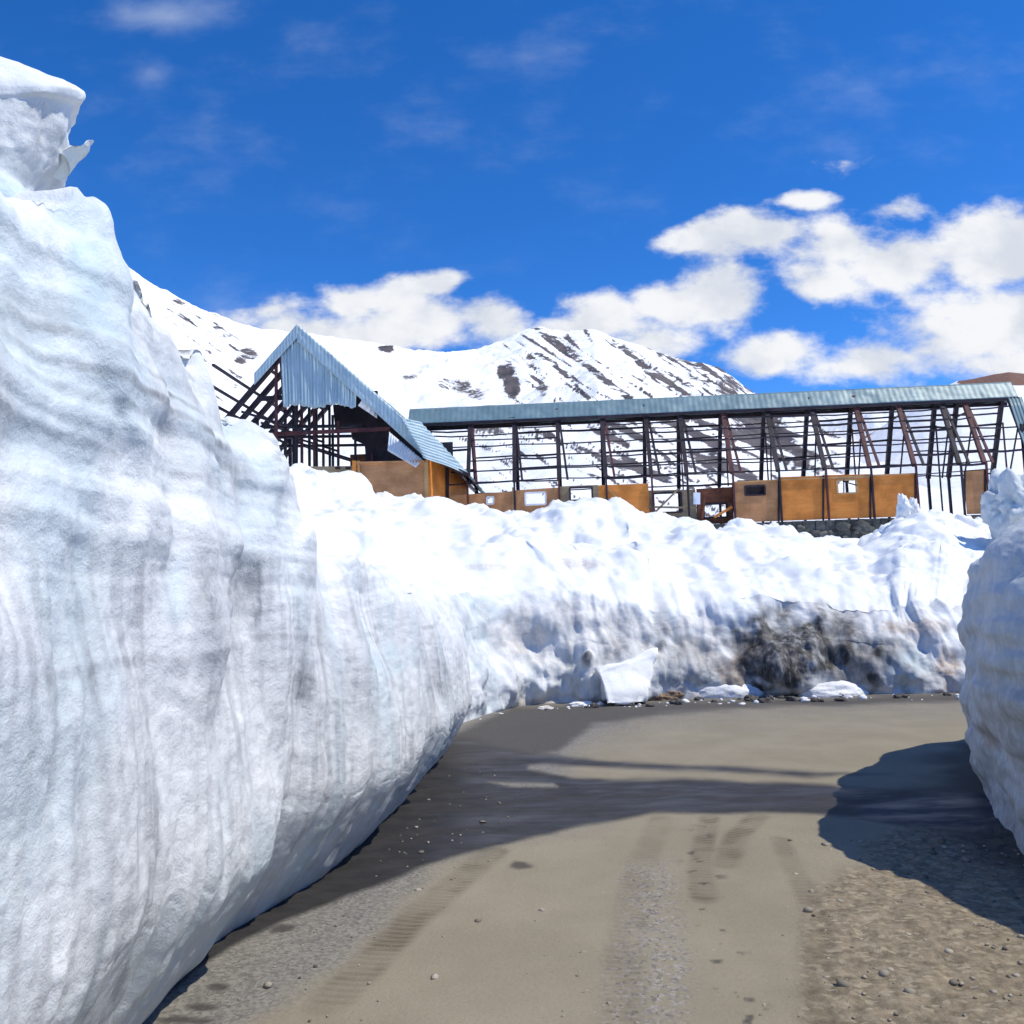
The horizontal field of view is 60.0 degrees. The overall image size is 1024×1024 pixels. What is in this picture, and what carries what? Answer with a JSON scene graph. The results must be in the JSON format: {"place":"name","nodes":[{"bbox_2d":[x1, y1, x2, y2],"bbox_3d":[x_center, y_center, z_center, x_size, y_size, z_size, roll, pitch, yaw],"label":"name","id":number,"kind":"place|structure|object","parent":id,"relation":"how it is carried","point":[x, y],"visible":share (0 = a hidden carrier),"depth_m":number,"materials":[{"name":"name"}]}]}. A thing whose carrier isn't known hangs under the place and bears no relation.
{"place":"outdoors","nodes":[
{"label":"outdoors","id":0,"kind":"place"},
{"bbox_2d":[0,0,1023,392],"label":"sky","id":1,"kind":"structure","parent":0,"point":[774,195],"materials":[{"name":"blue"}]},
{"bbox_2d":[129,268,980,523],"bbox_3d":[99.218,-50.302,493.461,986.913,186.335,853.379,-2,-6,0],"label":"mountain","id":2,"kind":"structure","parent":0,"point":[536,365],"depth_m":305.11,"materials":[{"name":"white snow"}]},
{"bbox_2d":[142,692,1023,1023],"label":"road","id":3,"kind":"structure","parent":0,"point":[660,832],"depth_m":4.92,"materials":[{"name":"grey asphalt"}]},
{"bbox_2d":[537,705,553,709],"bbox_3d":[0.506,2.991,13.456,0.270,0.114,0.184,-2,-6,0],"label":"snow clod","id":4,"kind":"object","parent":3,"relation":"on","point":[543,707],"visible":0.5,"depth_m":13.40,"materials":[{"name":"white snow"}]},
{"bbox_2d":[568,701,591,705],"bbox_3d":[1.077,3.007,13.751,0.426,0.154,0.257,-2,-6,0],"label":"snow clod","id":5,"kind":"object","parent":3,"relation":"on","point":[582,703],"visible":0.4,"depth_m":13.69,"materials":[{"name":"white snow"}]},
{"bbox_2d":[590,702,599,707],"bbox_3d":[1.244,2.944,13.400,0.164,0.129,0.157,-2,-6,0],"label":"stone","id":6,"kind":"object","parent":3,"relation":"on","point":[593,705],"visible":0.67,"depth_m":13.35,"materials":[{"name":"grey stone"}]},
{"bbox_2d":[594,648,657,704],"bbox_3d":[1.900,2.609,14.185,1.460,0.816,1.001,1,-7,-26],"label":"snow slab","id":7,"kind":"object","parent":3,"relation":"on","point":[626,682],"depth_m":13.80,"materials":[{"name":"white snow"}]},
{"bbox_2d":[645,703,653,706],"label":"stone","id":8,"kind":"object","parent":3,"relation":"on","point":[649,705],"visible":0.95,"depth_m":13.37,"materials":[{"name":"grey stone"}]},
{"bbox_2d":[675,699,683,704],"bbox_3d":[2.566,2.924,13.576,0.147,0.124,0.175,-3,-6,9],"label":"stone","id":9,"kind":"object","parent":3,"relation":"on","point":[679,702],"visible":0.88,"depth_m":13.53,"materials":[{"name":"grey stone"}]},
{"bbox_2d":[694,696,703,700],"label":"stone","id":10,"kind":"object","parent":3,"relation":"on","point":[697,698],"visible":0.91,"depth_m":13.98,"materials":[{"name":"grey stone"}]},
{"bbox_2d":[501,694,958,713],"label":"snow crumbs","id":11,"kind":"object","parent":3,"relation":"on","point":[861,697],"visible":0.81,"depth_m":13.55,"materials":[{"name":"white snow"}]},
{"bbox_2d":[744,695,754,699],"bbox_3d":[3.714,2.920,13.842,0.190,0.147,0.163,3,-8,-39],"label":"stone","id":12,"kind":"object","parent":3,"relation":"on","point":[748,696],"visible":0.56,"depth_m":13.80,"materials":[{"name":"grey stone"}]},
{"bbox_2d":[757,698,767,702],"bbox_3d":[3.802,2.882,13.484,0.134,0.112,0.199,-2,-6,-1],"label":"stone","id":13,"kind":"object","parent":3,"relation":"on","point":[762,700],"visible":0.7,"depth_m":13.43,"materials":[{"name":"grey stone"}]},
{"bbox_2d":[785,696,798,700],"bbox_3d":[4.297,2.882,13.610,0.215,0.122,0.138,-7,-8,43],"label":"stone","id":14,"kind":"object","parent":3,"relation":"on","point":[788,697],"visible":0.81,"depth_m":13.57,"materials":[{"name":"grey stone"}]},
{"bbox_2d":[834,697,846,700],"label":"stone","id":15,"kind":"object","parent":3,"relation":"on","point":[840,699],"visible":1,"depth_m":13.38,"materials":[{"name":"grey stone"}]},
{"bbox_2d":[893,693,910,698],"bbox_3d":[5.946,2.827,13.544,0.251,0.121,0.150,-1,-6,-2],"label":"stone","id":16,"kind":"object","parent":3,"relation":"on","point":[901,695],"visible":0.81,"depth_m":13.50,"materials":[{"name":"grey stone"}]},
{"bbox_2d":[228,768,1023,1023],"bbox_3d":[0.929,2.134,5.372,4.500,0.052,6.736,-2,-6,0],"label":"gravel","id":17,"kind":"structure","parent":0,"point":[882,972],"depth_m":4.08,"materials":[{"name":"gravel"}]},
{"bbox_2d":[841,538,858,544],"bbox_3d":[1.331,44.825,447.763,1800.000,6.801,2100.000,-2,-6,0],"label":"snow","id":18,"kind":"structure","parent":0,"point":[854,540],"depth_m":38.37,"materials":[{"name":"white snow"}]},
{"bbox_2d":[0,186,471,1023],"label":"snow wall","id":19,"kind":"structure","parent":18,"relation":"on","point":[232,696],"depth_m":2.88,"materials":[{"name":"white snow"}]},
{"bbox_2d":[0,56,93,197],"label":"snow block","id":20,"kind":"object","parent":19,"relation":"on","point":[39,111],"depth_m":2.92,"materials":[{"name":"white snow"}]},
{"bbox_2d":[212,324,488,498],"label":"gabled house","id":21,"kind":"structure","parent":18,"relation":"on","point":[314,374],"depth_m":46.34,"materials":[{"name":"paint"}]},
{"bbox_2d":[289,463,993,723],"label":"snow bank","id":22,"kind":"structure","parent":18,"relation":"on","point":[556,601],"depth_m":15.08,"materials":[{"name":"white snow"}]},
{"bbox_2d":[896,493,910,518],"bbox_3d":[9.877,-0.049,22.399,0.341,0.875,0.505,1,-6,-22],"label":"snow spike","id":23,"kind":"object","parent":22,"relation":"on","point":[903,506],"visible":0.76,"depth_m":22.28,"materials":[{"name":"white snow"}]},
{"bbox_2d":[909,497,920,513],"bbox_3d":[10.169,-0.027,22.485,0.326,0.715,0.469,-2,-6,0],"label":"snow spike","id":24,"kind":"object","parent":22,"relation":"on","point":[915,507],"visible":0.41,"depth_m":22.36,"materials":[{"name":"white snow"}]},
{"bbox_2d":[980,467,1023,539],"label":"snow block","id":25,"kind":"object","parent":22,"relation":"on","point":[1002,503],"depth_m":19.15,"materials":[{"name":"white snow"}]},
{"bbox_2d":[649,691,684,700],"bbox_3d":[2.366,2.986,14.327,0.882,0.425,0.499,-2,-6,0],"label":"soil heap","id":26,"kind":"object","parent":18,"relation":"on","point":[671,695],"visible":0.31,"depth_m":14.16,"materials":[{"name":"brown soil"}]},
{"bbox_2d":[693,492,699,519],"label":"sign post","id":27,"kind":"object","parent":18,"relation":"on","point":[696,498],"visible":0.82,"depth_m":45.20,"materials":[{"name":"metal"}]},
{"bbox_2d":[409,382,1023,538],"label":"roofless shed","id":28,"kind":"structure","parent":18,"relation":"on","point":[820,499],"depth_m":47.63,"materials":[{"name":"paint"}]},
{"bbox_2d":[698,684,763,697],"bbox_3d":[3.523,3.028,14.515,1.423,0.632,0.745,-2,-6,0],"label":"snow mound","id":29,"kind":"object","parent":18,"relation":"on","point":[730,691],"visible":0.28,"depth_m":14.23,"materials":[{"name":"white snow"}]},
{"bbox_2d":[798,680,868,696],"bbox_3d":[5.149,2.934,14.234,1.147,0.459,0.633,-2,-6,0],"label":"snow mound","id":30,"kind":"object","parent":18,"relation":"on","point":[836,688],"visible":0.55,"depth_m":14.04,"materials":[{"name":"white snow"}]},
{"bbox_2d":[957,518,1023,854],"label":"snow wall","id":31,"kind":"structure","parent":18,"relation":"on","point":[990,628],"depth_m":5.66,"materials":[{"name":"white snow"}]},
{"bbox_2d":[845,372,1023,488],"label":"hill","id":32,"kind":"structure","parent":0,"point":[1016,380],"depth_m":155.88,"materials":[{"name":"white snow"}]}
]}

